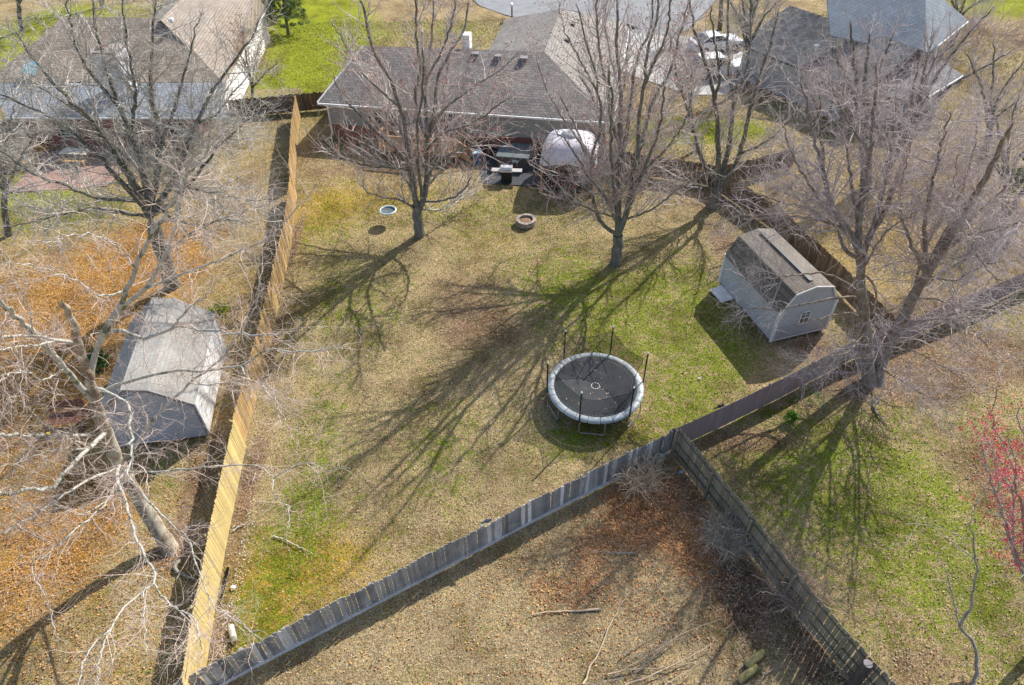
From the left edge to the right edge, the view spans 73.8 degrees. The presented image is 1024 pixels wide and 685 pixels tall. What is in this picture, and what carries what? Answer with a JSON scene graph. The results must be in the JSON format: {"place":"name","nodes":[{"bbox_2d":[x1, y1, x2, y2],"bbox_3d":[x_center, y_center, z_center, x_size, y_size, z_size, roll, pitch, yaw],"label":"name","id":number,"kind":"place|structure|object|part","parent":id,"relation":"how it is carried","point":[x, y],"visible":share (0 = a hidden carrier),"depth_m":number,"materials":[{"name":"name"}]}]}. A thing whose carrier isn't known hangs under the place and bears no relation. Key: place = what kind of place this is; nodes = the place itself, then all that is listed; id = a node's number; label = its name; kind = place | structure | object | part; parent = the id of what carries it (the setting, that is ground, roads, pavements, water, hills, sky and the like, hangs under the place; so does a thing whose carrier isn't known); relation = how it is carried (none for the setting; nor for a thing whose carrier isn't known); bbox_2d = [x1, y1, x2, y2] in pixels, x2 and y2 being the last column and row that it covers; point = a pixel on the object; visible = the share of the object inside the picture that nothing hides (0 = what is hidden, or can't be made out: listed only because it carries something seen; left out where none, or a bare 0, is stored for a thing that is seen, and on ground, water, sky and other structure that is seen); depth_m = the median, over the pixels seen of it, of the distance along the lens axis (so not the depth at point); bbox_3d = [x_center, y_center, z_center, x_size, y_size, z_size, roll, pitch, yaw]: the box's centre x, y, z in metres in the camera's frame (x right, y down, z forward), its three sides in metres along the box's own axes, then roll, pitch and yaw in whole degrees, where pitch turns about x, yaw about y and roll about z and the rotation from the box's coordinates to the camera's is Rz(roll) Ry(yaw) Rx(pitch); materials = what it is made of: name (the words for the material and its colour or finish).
{"place":"outdoors","nodes":[
{"label":"outdoors","id":0,"kind":"place"},
{"bbox_2d":[0,0,1023,684],"bbox_3d":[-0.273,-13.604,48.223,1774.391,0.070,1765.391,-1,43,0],"label":"ground","id":1,"kind":"structure","parent":0,"point":[446,308],"depth_m":28.99,"materials":[{"name":"plant"}]},
{"bbox_2d":[0,116,29,141],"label":"bare shrub","id":2,"kind":"object","parent":1,"relation":"on","point":[16,130],"visible":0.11,"depth_m":50.37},
{"bbox_2d":[15,0,23,30],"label":"bare tree","id":3,"kind":"object","parent":1,"relation":"on","point":[19,14],"visible":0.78,"depth_m":66.73,"materials":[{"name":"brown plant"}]},
{"bbox_2d":[25,139,48,155],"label":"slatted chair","id":4,"kind":"object","parent":1,"relation":"on","point":[39,148],"visible":0.45,"depth_m":48.66,"materials":[{"name":"beige wood"}]},
{"bbox_2d":[0,71,84,236],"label":"bare tree","id":5,"kind":"object","parent":1,"relation":"on","point":[23,142],"visible":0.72,"depth_m":37.68,"materials":[{"name":"brown plant"}]},
{"bbox_2d":[43,398,91,432],"bbox_3d":[-19.515,3.203,29.843,1.529,1.100,0.904,-5,43,-4],"label":"bench","id":6,"kind":"object","parent":1,"relation":"on","point":[71,414],"visible":0.78,"depth_m":29.85,"materials":[{"name":"wood"}]},
{"bbox_2d":[9,146,130,191],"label":"brick patio","id":7,"kind":"structure","parent":1,"relation":"on","point":[52,169],"depth_m":46.79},
{"bbox_2d":[56,148,97,165],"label":"picnic table","id":8,"kind":"object","parent":7,"relation":"on","point":[65,149],"visible":0.53,"depth_m":47.30,"materials":[{"name":"beige wood"}]},
{"bbox_2d":[87,348,109,374],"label":"evergreen shrub","id":9,"kind":"object","parent":1,"relation":"on","point":[99,364],"visible":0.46,"depth_m":32.36,"materials":[{"name":"green plant"}]},
{"bbox_2d":[0,0,269,145],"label":"house","id":10,"kind":"structure","parent":1,"relation":"on","point":[212,7],"depth_m":51.37,"materials":[{"name":"white brick"}]},
{"bbox_2d":[55,122,79,136],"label":"window","id":11,"kind":"structure","parent":10,"relation":"in","point":[63,134],"depth_m":48.81,"materials":[{"name":"glass"}]},
{"bbox_2d":[118,122,139,136],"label":"window","id":12,"kind":"structure","parent":10,"relation":"in","point":[118,122],"depth_m":48.55,"materials":[{"name":"glass"}]},
{"bbox_2d":[166,122,187,136],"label":"window","id":13,"kind":"structure","parent":10,"relation":"in","point":[170,130],"depth_m":48.46,"materials":[{"name":"glass"}]},
{"bbox_2d":[0,0,302,290],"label":"spreading tree","id":14,"kind":"object","parent":1,"relation":"on","point":[132,76],"visible":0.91,"depth_m":30.58,"materials":[{"name":"brown plant"}]},
{"bbox_2d":[101,297,226,446],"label":"barn shed","id":15,"kind":"structure","parent":1,"relation":"on","point":[192,424],"depth_m":28.88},
{"bbox_2d":[173,558,198,581],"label":"fallen branch","id":16,"kind":"object","parent":1,"relation":"on","point":[176,563],"visible":0.91,"depth_m":24.85,"materials":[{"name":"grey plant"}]},
{"bbox_2d":[0,87,388,684],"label":"sycamore tree","id":17,"kind":"object","parent":1,"relation":"on","point":[146,508],"visible":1,"depth_m":17.12,"materials":[{"name":"beige plant"}]},
{"bbox_2d":[182,419,245,684],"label":"board fence","id":18,"kind":"object","parent":1,"relation":"on","point":[235,451],"visible":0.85,"depth_m":24.57,"materials":[{"name":"brown wood"}]},
{"bbox_2d":[205,302,233,316],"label":"evergreen shrub","id":19,"kind":"object","parent":1,"relation":"on","point":[220,309],"visible":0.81,"depth_m":35.56,"materials":[{"name":"green plant"}]},
{"bbox_2d":[220,567,228,604],"bbox_3d":[-10.324,8.762,24.471,0.114,0.098,1.523,-6,43,-5],"label":"timber edging","id":20,"kind":"object","parent":1,"relation":"on","point":[226,574],"visible":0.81,"depth_m":24.65,"materials":[{"name":"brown wood"}]},
{"bbox_2d":[204,293,248,330],"bbox_3d":[-14.674,-1.714,34.823,3.335,1.289,3.215,-1,43,0],"label":"bare shrub","id":21,"kind":"object","parent":1,"relation":"on","point":[231,314],"visible":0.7,"depth_m":35.14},
{"bbox_2d":[227,624,237,643],"bbox_3d":[-9.482,9.883,23.150,0.227,0.228,0.627,-21,47,-20],"label":"cut log","id":22,"kind":"object","parent":1,"relation":"on","point":[232,634],"visible":0.91,"depth_m":23.07,"materials":[{"name":"white wood"}]},
{"bbox_2d":[214,500,263,661],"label":"wood chips","id":23,"kind":"object","parent":1,"relation":"on","point":[239,576],"visible":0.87,"depth_m":24.84,"materials":[{"name":"brown wood"}]},
{"bbox_2d":[198,3,292,117],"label":"bare tree","id":24,"kind":"object","parent":1,"relation":"on","point":[244,62],"visible":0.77,"depth_m":49.05,"materials":[{"name":"grey plant"}]},
{"bbox_2d":[229,170,296,441],"bbox_3d":[-12.592,-3.255,36.014,0.487,1.887,20.650,-5,43,-4],"label":"board fence","id":25,"kind":"object","parent":1,"relation":"on","point":[244,418],"visible":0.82,"depth_m":33.75,"materials":[{"name":"beige wood"}]},
{"bbox_2d":[251,55,285,83],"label":"bare shrub","id":26,"kind":"object","parent":1,"relation":"on","point":[274,68],"visible":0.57,"depth_m":58.58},
{"bbox_2d":[250,80,301,117],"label":"bare shrub","id":27,"kind":"object","parent":1,"relation":"on","point":[290,91],"visible":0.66,"depth_m":53.32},
{"bbox_2d":[229,91,326,115],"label":"board fence","id":28,"kind":"object","parent":1,"relation":"on","point":[307,101],"visible":0.62,"depth_m":52.55,"materials":[{"name":"brown wood"}]},
{"bbox_2d":[261,0,309,34],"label":"evergreen tree","id":29,"kind":"object","parent":1,"relation":"on","point":[289,7],"visible":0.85,"depth_m":64.00,"materials":[{"name":"green plant"}]},
{"bbox_2d":[273,536,312,553],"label":"fallen branch","id":30,"kind":"object","parent":1,"relation":"on","point":[289,542],"visible":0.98,"depth_m":25.73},
{"bbox_2d":[286,96,300,183],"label":"board fence","id":31,"kind":"object","parent":1,"relation":"on","point":[294,129],"visible":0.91,"depth_m":47.87,"materials":[{"name":"beige wood"}]},
{"bbox_2d":[296,0,542,238],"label":"maple tree","id":32,"kind":"object","parent":1,"relation":"on","point":[422,68],"visible":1,"depth_m":35.52,"materials":[{"name":"brown plant"}]},
{"bbox_2d":[379,170,396,214],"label":"saucer swing","id":33,"kind":"object","parent":32,"relation":"hanging from","point":[384,210],"visible":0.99,"depth_m":41.16,"materials":[{"name":"plastic"}]},
{"bbox_2d":[169,430,672,684],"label":"picket fence","id":34,"kind":"object","parent":1,"relation":"on","point":[532,510],"visible":0.96,"depth_m":24.02,"materials":[{"name":"grey wood"}]},
{"bbox_2d":[480,518,491,523],"bbox_3d":[-0.910,6.418,24.483,0.451,0.190,0.138,-17,46,-17],"label":"bird","id":35,"kind":"object","parent":34,"relation":"on","point":[487,520],"visible":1,"depth_m":24.45},
{"bbox_2d":[653,453,664,461],"bbox_3d":[5.978,4.678,27.794,0.471,0.471,0.116,-1,43,0],"label":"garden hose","id":36,"kind":"object","parent":34,"relation":"hanging from","point":[658,460],"visible":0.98,"depth_m":27.80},
{"bbox_2d":[376,118,477,163],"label":"wooden deck","id":37,"kind":"structure","parent":1,"relation":"on","point":[461,155],"depth_m":46.97,"materials":[{"name":"brown wood"}]},
{"bbox_2d":[317,9,628,154],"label":"house","id":38,"kind":"structure","parent":1,"relation":"on","point":[525,23],"depth_m":47.96,"materials":[{"name":"grey"}]},
{"bbox_2d":[367,108,382,123],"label":"window","id":39,"kind":"structure","parent":38,"relation":"in","point":[379,121],"depth_m":48.53,"materials":[{"name":"grey glass"}]},
{"bbox_2d":[400,111,424,131],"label":"patio door","id":40,"kind":"structure","parent":38,"relation":"in","point":[422,123],"depth_m":48.09,"materials":[{"name":"white paint"}]},
{"bbox_2d":[440,113,451,133],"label":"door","id":41,"kind":"structure","parent":38,"relation":"in","point":[445,113],"depth_m":47.74,"materials":[{"name":"grey paint"}]},
{"bbox_2d":[510,2,512,17],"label":"mailbox","id":42,"kind":"object","parent":1,"relation":"on","point":[511,4],"visible":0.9,"depth_m":67.45,"materials":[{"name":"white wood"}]},
{"bbox_2d":[0,121,1023,684],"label":"fallen leaves","id":43,"kind":"object","parent":1,"relation":"on","point":[594,569],"depth_m":25.70,"materials":[{"name":"plant"}]},
{"bbox_2d":[516,213,535,228],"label":"fire pit","id":44,"kind":"object","parent":1,"relation":"on","point":[525,221],"visible":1,"depth_m":41.04,"materials":[{"name":"stone"}]},
{"bbox_2d":[546,326,648,435],"bbox_3d":[3.693,1.586,29.941,4.406,2.635,4.287,-1,43,0],"label":"trampoline","id":45,"kind":"object","parent":1,"relation":"on","point":[573,390],"visible":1,"depth_m":30.11,"materials":[{"name":"fabric"}]},
{"bbox_2d":[489,0,723,267],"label":"maple tree","id":46,"kind":"object","parent":1,"relation":"on","point":[615,174],"visible":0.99,"depth_m":32.09,"materials":[{"name":"brown plant"}]},
{"bbox_2d":[582,588,631,684],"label":"fallen branch","id":47,"kind":"object","parent":1,"relation":"on","point":[590,665],"visible":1,"depth_m":22.58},
{"bbox_2d":[591,673,624,684],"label":"fallen branch","id":48,"kind":"object","parent":1,"relation":"on","point":[609,679],"visible":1,"depth_m":21.66,"materials":[{"name":"wood"}]},
{"bbox_2d":[592,551,637,553],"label":"fallen branch","id":49,"kind":"object","parent":1,"relation":"on","point":[620,552],"visible":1,"depth_m":25.18,"materials":[{"name":"wood"}]},
{"bbox_2d":[602,439,674,512],"bbox_3d":[5.016,4.987,26.783,3.643,1.926,3.169,24,49,25],"label":"bare shrub","id":50,"kind":"object","parent":1,"relation":"on","point":[627,474],"visible":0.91,"depth_m":27.01,"materials":[{"name":"plant"}]},
{"bbox_2d":[622,624,671,654],"bbox_3d":[4.553,9.771,22.833,2.244,0.177,0.228,-22,47,-21],"label":"fallen branch","id":51,"kind":"object","parent":1,"relation":"on","point":[641,642],"visible":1,"depth_m":22.66,"materials":[{"name":"wood"}]},
{"bbox_2d":[627,638,673,660],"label":"fallen branch","id":52,"kind":"object","parent":1,"relation":"on","point":[647,651],"visible":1,"depth_m":22.32,"materials":[{"name":"wood"}]},
{"bbox_2d":[635,602,706,672],"bbox_3d":[5.342,9.785,22.716,3.573,0.197,0.267,-33,52,-29],"label":"fallen branch","id":53,"kind":"object","parent":52,"relation":"on","point":[667,642],"visible":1,"depth_m":22.52,"materials":[{"name":"wood"}]},
{"bbox_2d":[617,617,725,672],"bbox_3d":[5.267,9.854,22.624,4.251,0.172,0.578,-16,45,-16],"label":"fallen branch","id":54,"kind":"object","parent":53,"relation":"on","point":[656,650],"visible":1,"depth_m":22.49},
{"bbox_2d":[608,661,698,674],"bbox_3d":[4.615,10.544,22.091,3.088,0.158,0.156,-5,43,-4],"label":"fallen branch","id":55,"kind":"object","parent":1,"relation":"on","point":[647,668],"visible":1,"depth_m":22.11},
{"bbox_2d":[625,635,714,684],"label":"fallen branch","id":56,"kind":"object","parent":55,"relation":"on","point":[649,676],"visible":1,"depth_m":21.99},
{"bbox_2d":[612,150,713,186],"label":"board fence","id":57,"kind":"object","parent":1,"relation":"on","point":[702,180],"visible":0.31,"depth_m":44.12,"materials":[{"name":"brown wood"}]},
{"bbox_2d":[665,657,696,684],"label":"fallen branch","id":58,"kind":"object","parent":1,"relation":"on","point":[679,675],"visible":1,"depth_m":21.79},
{"bbox_2d":[639,7,722,151],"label":"bare tree","id":59,"kind":"object","parent":1,"relation":"on","point":[694,74],"visible":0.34,"depth_m":43.27,"materials":[{"name":"grey plant"}]},
{"bbox_2d":[717,1,722,30],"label":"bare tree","id":60,"kind":"object","parent":1,"relation":"on","point":[719,28],"visible":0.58,"depth_m":64.20,"materials":[{"name":"grey plant"}]},
{"bbox_2d":[686,496,775,575],"bbox_3d":[8.073,6.867,24.743,3.256,1.879,3.332,-1,43,0],"label":"bare shrub","id":61,"kind":"object","parent":1,"relation":"on","point":[725,530],"visible":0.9,"depth_m":24.98,"materials":[{"name":"plant"}]},
{"bbox_2d":[650,0,813,215],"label":"maple tree","id":62,"kind":"object","parent":1,"relation":"on","point":[717,178],"visible":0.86,"depth_m":37.95,"materials":[{"name":"brown plant"}]},
{"bbox_2d":[737,664,759,683],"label":"cut log","id":63,"kind":"object","parent":1,"relation":"on","point":[745,675],"visible":1,"depth_m":21.87,"materials":[{"name":"wood"}]},
{"bbox_2d":[708,151,795,185],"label":"board fence","id":64,"kind":"object","parent":1,"relation":"on","point":[743,169],"visible":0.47,"depth_m":44.46,"materials":[{"name":"brown wood"}]},
{"bbox_2d":[744,648,766,667],"bbox_3d":[7.949,10.319,22.286,0.806,0.267,0.268,-24,48,-23],"label":"cut log","id":65,"kind":"object","parent":1,"relation":"on","point":[756,657],"visible":1,"depth_m":22.20,"materials":[{"name":"wood"}]},
{"bbox_2d":[707,0,806,90],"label":"bare tree","id":66,"kind":"object","parent":1,"relation":"on","point":[747,23],"visible":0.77,"depth_m":50.97,"materials":[{"name":"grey plant"}]},
{"bbox_2d":[756,664,777,684],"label":"fallen branch","id":67,"kind":"object","parent":1,"relation":"on","point":[758,683],"visible":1,"depth_m":21.93,"materials":[{"name":"wood"}]},
{"bbox_2d":[710,228,838,342],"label":"garden shed","id":68,"kind":"structure","parent":1,"relation":"on","point":[813,287],"depth_m":33.16,"materials":[{"name":"wood"}]},
{"bbox_2d":[797,310,811,324],"bbox_3d":[14.045,-1.197,32.753,0.560,0.800,0.045,-13,44,-12],"label":"window","id":69,"kind":"structure","parent":68,"relation":"in","point":[805,315],"depth_m":32.71,"materials":[{"name":"white paint"}]},
{"bbox_2d":[670,428,896,684],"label":"board fence","id":70,"kind":"object","parent":1,"relation":"on","point":[716,486],"visible":0.89,"depth_m":23.61,"materials":[{"name":"grey wood"}]},
{"bbox_2d":[783,410,799,424],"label":"evergreen shrub","id":71,"kind":"object","parent":1,"relation":"on","point":[791,414],"visible":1,"depth_m":29.48,"materials":[{"name":"green plant"}]},
{"bbox_2d":[751,536,851,639],"bbox_3d":[9.628,8.065,23.096,3.739,2.340,3.428,-18,46,-17],"label":"bare shrub","id":72,"kind":"object","parent":1,"relation":"on","point":[786,594],"visible":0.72,"depth_m":23.23,"materials":[{"name":"plant"}]},
{"bbox_2d":[710,166,895,331],"bbox_3d":[15.910,-5.805,38.364,0.960,1.562,15.814,-15,45,-14],"label":"board fence","id":73,"kind":"object","parent":1,"relation":"on","point":[825,261],"visible":0.5,"depth_m":37.60,"materials":[{"name":"brown wood"}]},
{"bbox_2d":[807,391,824,406],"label":"evergreen shrub","id":74,"kind":"object","parent":1,"relation":"on","point":[818,394],"visible":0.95,"depth_m":30.18,"materials":[{"name":"green plant"}]},
{"bbox_2d":[768,43,872,165],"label":"bare tree","id":75,"kind":"object","parent":1,"relation":"on","point":[818,107],"visible":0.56,"depth_m":42.77,"materials":[{"name":"grey plant"}]},
{"bbox_2d":[669,273,1023,449],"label":"board fence","id":76,"kind":"object","parent":1,"relation":"on","point":[716,419],"visible":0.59,"depth_m":30.08,"materials":[{"name":"grey wood"}]},
{"bbox_2d":[831,387,861,397],"bbox_3d":[15.099,2.257,30.837,1.684,0.103,0.164,-17,46,-17],"label":"surface root","id":77,"kind":"object","parent":1,"relation":"on","point":[848,391],"visible":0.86,"depth_m":30.89,"materials":[{"name":"brown plant"}]},
{"bbox_2d":[739,0,968,131],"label":"house","id":78,"kind":"structure","parent":1,"relation":"on","point":[804,26],"depth_m":50.78,"materials":[{"name":"grey"}]},
{"bbox_2d":[691,4,1023,451],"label":"maple tree","id":79,"kind":"object","parent":1,"relation":"on","point":[873,375],"visible":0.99,"depth_m":25.75,"materials":[{"name":"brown plant"}]},
{"bbox_2d":[844,659,872,684],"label":"fence post","id":80,"kind":"object","parent":1,"relation":"on","point":[860,673],"visible":1,"depth_m":20.72,"materials":[{"name":"wood"}]},
{"bbox_2d":[800,0,919,191],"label":"bare tree","id":81,"kind":"object","parent":1,"relation":"on","point":[867,59],"visible":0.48,"depth_m":38.46,"materials":[{"name":"brown plant"}]},
{"bbox_2d":[828,641,892,684],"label":"bare shrub","id":82,"kind":"object","parent":1,"relation":"on","point":[846,675],"visible":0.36,"depth_m":21.81,"materials":[{"name":"plant"}]},
{"bbox_2d":[872,398,886,424],"bbox_3d":[16.118,3.022,29.997,0.449,0.145,1.603,6,44,8],"label":"surface root","id":83,"kind":"object","parent":1,"relation":"on","point":[876,412],"visible":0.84,"depth_m":30.03,"materials":[{"name":"brown plant"}]},
{"bbox_2d":[889,450,991,684],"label":"sapling tree","id":84,"kind":"object","parent":1,"relation":"on","point":[976,662],"visible":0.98,"depth_m":21.00,"materials":[{"name":"grey plant"}]},
{"bbox_2d":[880,117,1017,199],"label":"bare shrub","id":85,"kind":"object","parent":1,"relation":"on","point":[954,162],"visible":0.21,"depth_m":44.07,"materials":[{"name":"plant"}]},
{"bbox_2d":[885,0,1023,166],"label":"bare tree","id":86,"kind":"object","parent":1,"relation":"on","point":[938,60],"visible":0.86,"depth_m":41.08,"materials":[{"name":"brown plant"}]},
{"bbox_2d":[949,57,990,85],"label":"bare shrub","id":87,"kind":"object","parent":1,"relation":"on","point":[960,71],"visible":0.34,"depth_m":55.24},
{"bbox_2d":[947,0,995,44],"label":"bare tree","id":88,"kind":"object","parent":1,"relation":"on","point":[956,5],"visible":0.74,"depth_m":58.95,"materials":[{"name":"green plant"}]},
{"bbox_2d":[929,193,1023,271],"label":"bare shrub","id":89,"kind":"object","parent":1,"relation":"on","point":[1007,256],"visible":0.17,"depth_m":37.84,"materials":[{"name":"plant"}]},
{"bbox_2d":[947,12,1023,165],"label":"bare tree","id":90,"kind":"object","parent":1,"relation":"on","point":[991,87],"visible":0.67,"depth_m":42.11,"materials":[{"name":"grey plant"}]},
{"bbox_2d":[950,0,1023,53],"bbox_3d":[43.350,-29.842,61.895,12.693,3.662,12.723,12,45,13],"label":"bare tree","id":91,"kind":"object","parent":1,"relation":"on","point":[1011,32],"visible":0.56,"depth_m":62.23,"materials":[{"name":"plant"}]},
{"bbox_2d":[951,67,1023,227],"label":"bare tree","id":92,"kind":"object","parent":1,"relation":"on","point":[1007,137],"visible":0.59,"depth_m":36.44,"materials":[{"name":"grey plant"}]},
{"bbox_2d":[954,365,1023,582],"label":"red maple tree","id":93,"kind":"object","parent":1,"relation":"on","point":[1017,560],"visible":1,"depth_m":19.44,"materials":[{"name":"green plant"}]},
{"bbox_2d":[1009,155,1023,210],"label":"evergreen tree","id":94,"kind":"object","parent":1,"relation":"on","point":[1021,180],"visible":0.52,"depth_m":40.34,"materials":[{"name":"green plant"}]},
{"bbox_2d":[480,146,607,188],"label":"patio","id":95,"kind":"structure","parent":0,"point":[524,177],"depth_m":45.73,"materials":[{"name":"concrete"}]},
{"bbox_2d":[472,149,482,164],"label":"storage bin","id":96,"kind":"object","parent":95,"relation":"on","point":[476,157],"visible":0.61,"depth_m":46.35,"materials":[{"name":"blue paint"}]},
{"bbox_2d":[491,165,521,182],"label":"gas grill","id":97,"kind":"object","parent":95,"relation":"on","point":[506,175],"visible":0.97,"depth_m":44.40,"materials":[{"name":"silver metal"}]},
{"bbox_2d":[496,142,532,169],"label":"hot tub","id":98,"kind":"object","parent":95,"relation":"on","point":[507,153],"visible":0.93,"depth_m":45.92,"materials":[{"name":"plastic"}]},
{"bbox_2d":[539,129,598,193],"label":"garden canopy","id":99,"kind":"object","parent":95,"relation":"on","point":[559,151],"visible":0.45,"depth_m":42.50,"materials":[{"name":"fabric"}]},
{"bbox_2d":[474,0,714,35],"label":"street","id":100,"kind":"structure","parent":0,"point":[523,7],"depth_m":70.12,"materials":[{"name":"asphalt"}]},
{"bbox_2d":[623,33,741,94],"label":"driveway","id":101,"kind":"structure","parent":0,"point":[705,92],"depth_m":59.01,"materials":[{"name":"concrete"}]},
{"bbox_2d":[687,30,742,51],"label":"parked car","id":102,"kind":"object","parent":101,"relation":"on","point":[717,34],"visible":0.38,"depth_m":60.16,"materials":[{"name":"paint"}]},
{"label":"window","id":103,"kind":"part","parent":102,"relation":"part of","materials":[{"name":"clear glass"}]},
{"bbox_2d":[691,52,740,79],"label":"parked car","id":104,"kind":"object","parent":101,"relation":"on","point":[725,71],"visible":0.38,"depth_m":56.09,"materials":[{"name":"paint"}]},
{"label":"window","id":105,"kind":"part","parent":104,"relation":"part of","materials":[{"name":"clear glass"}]}
]}

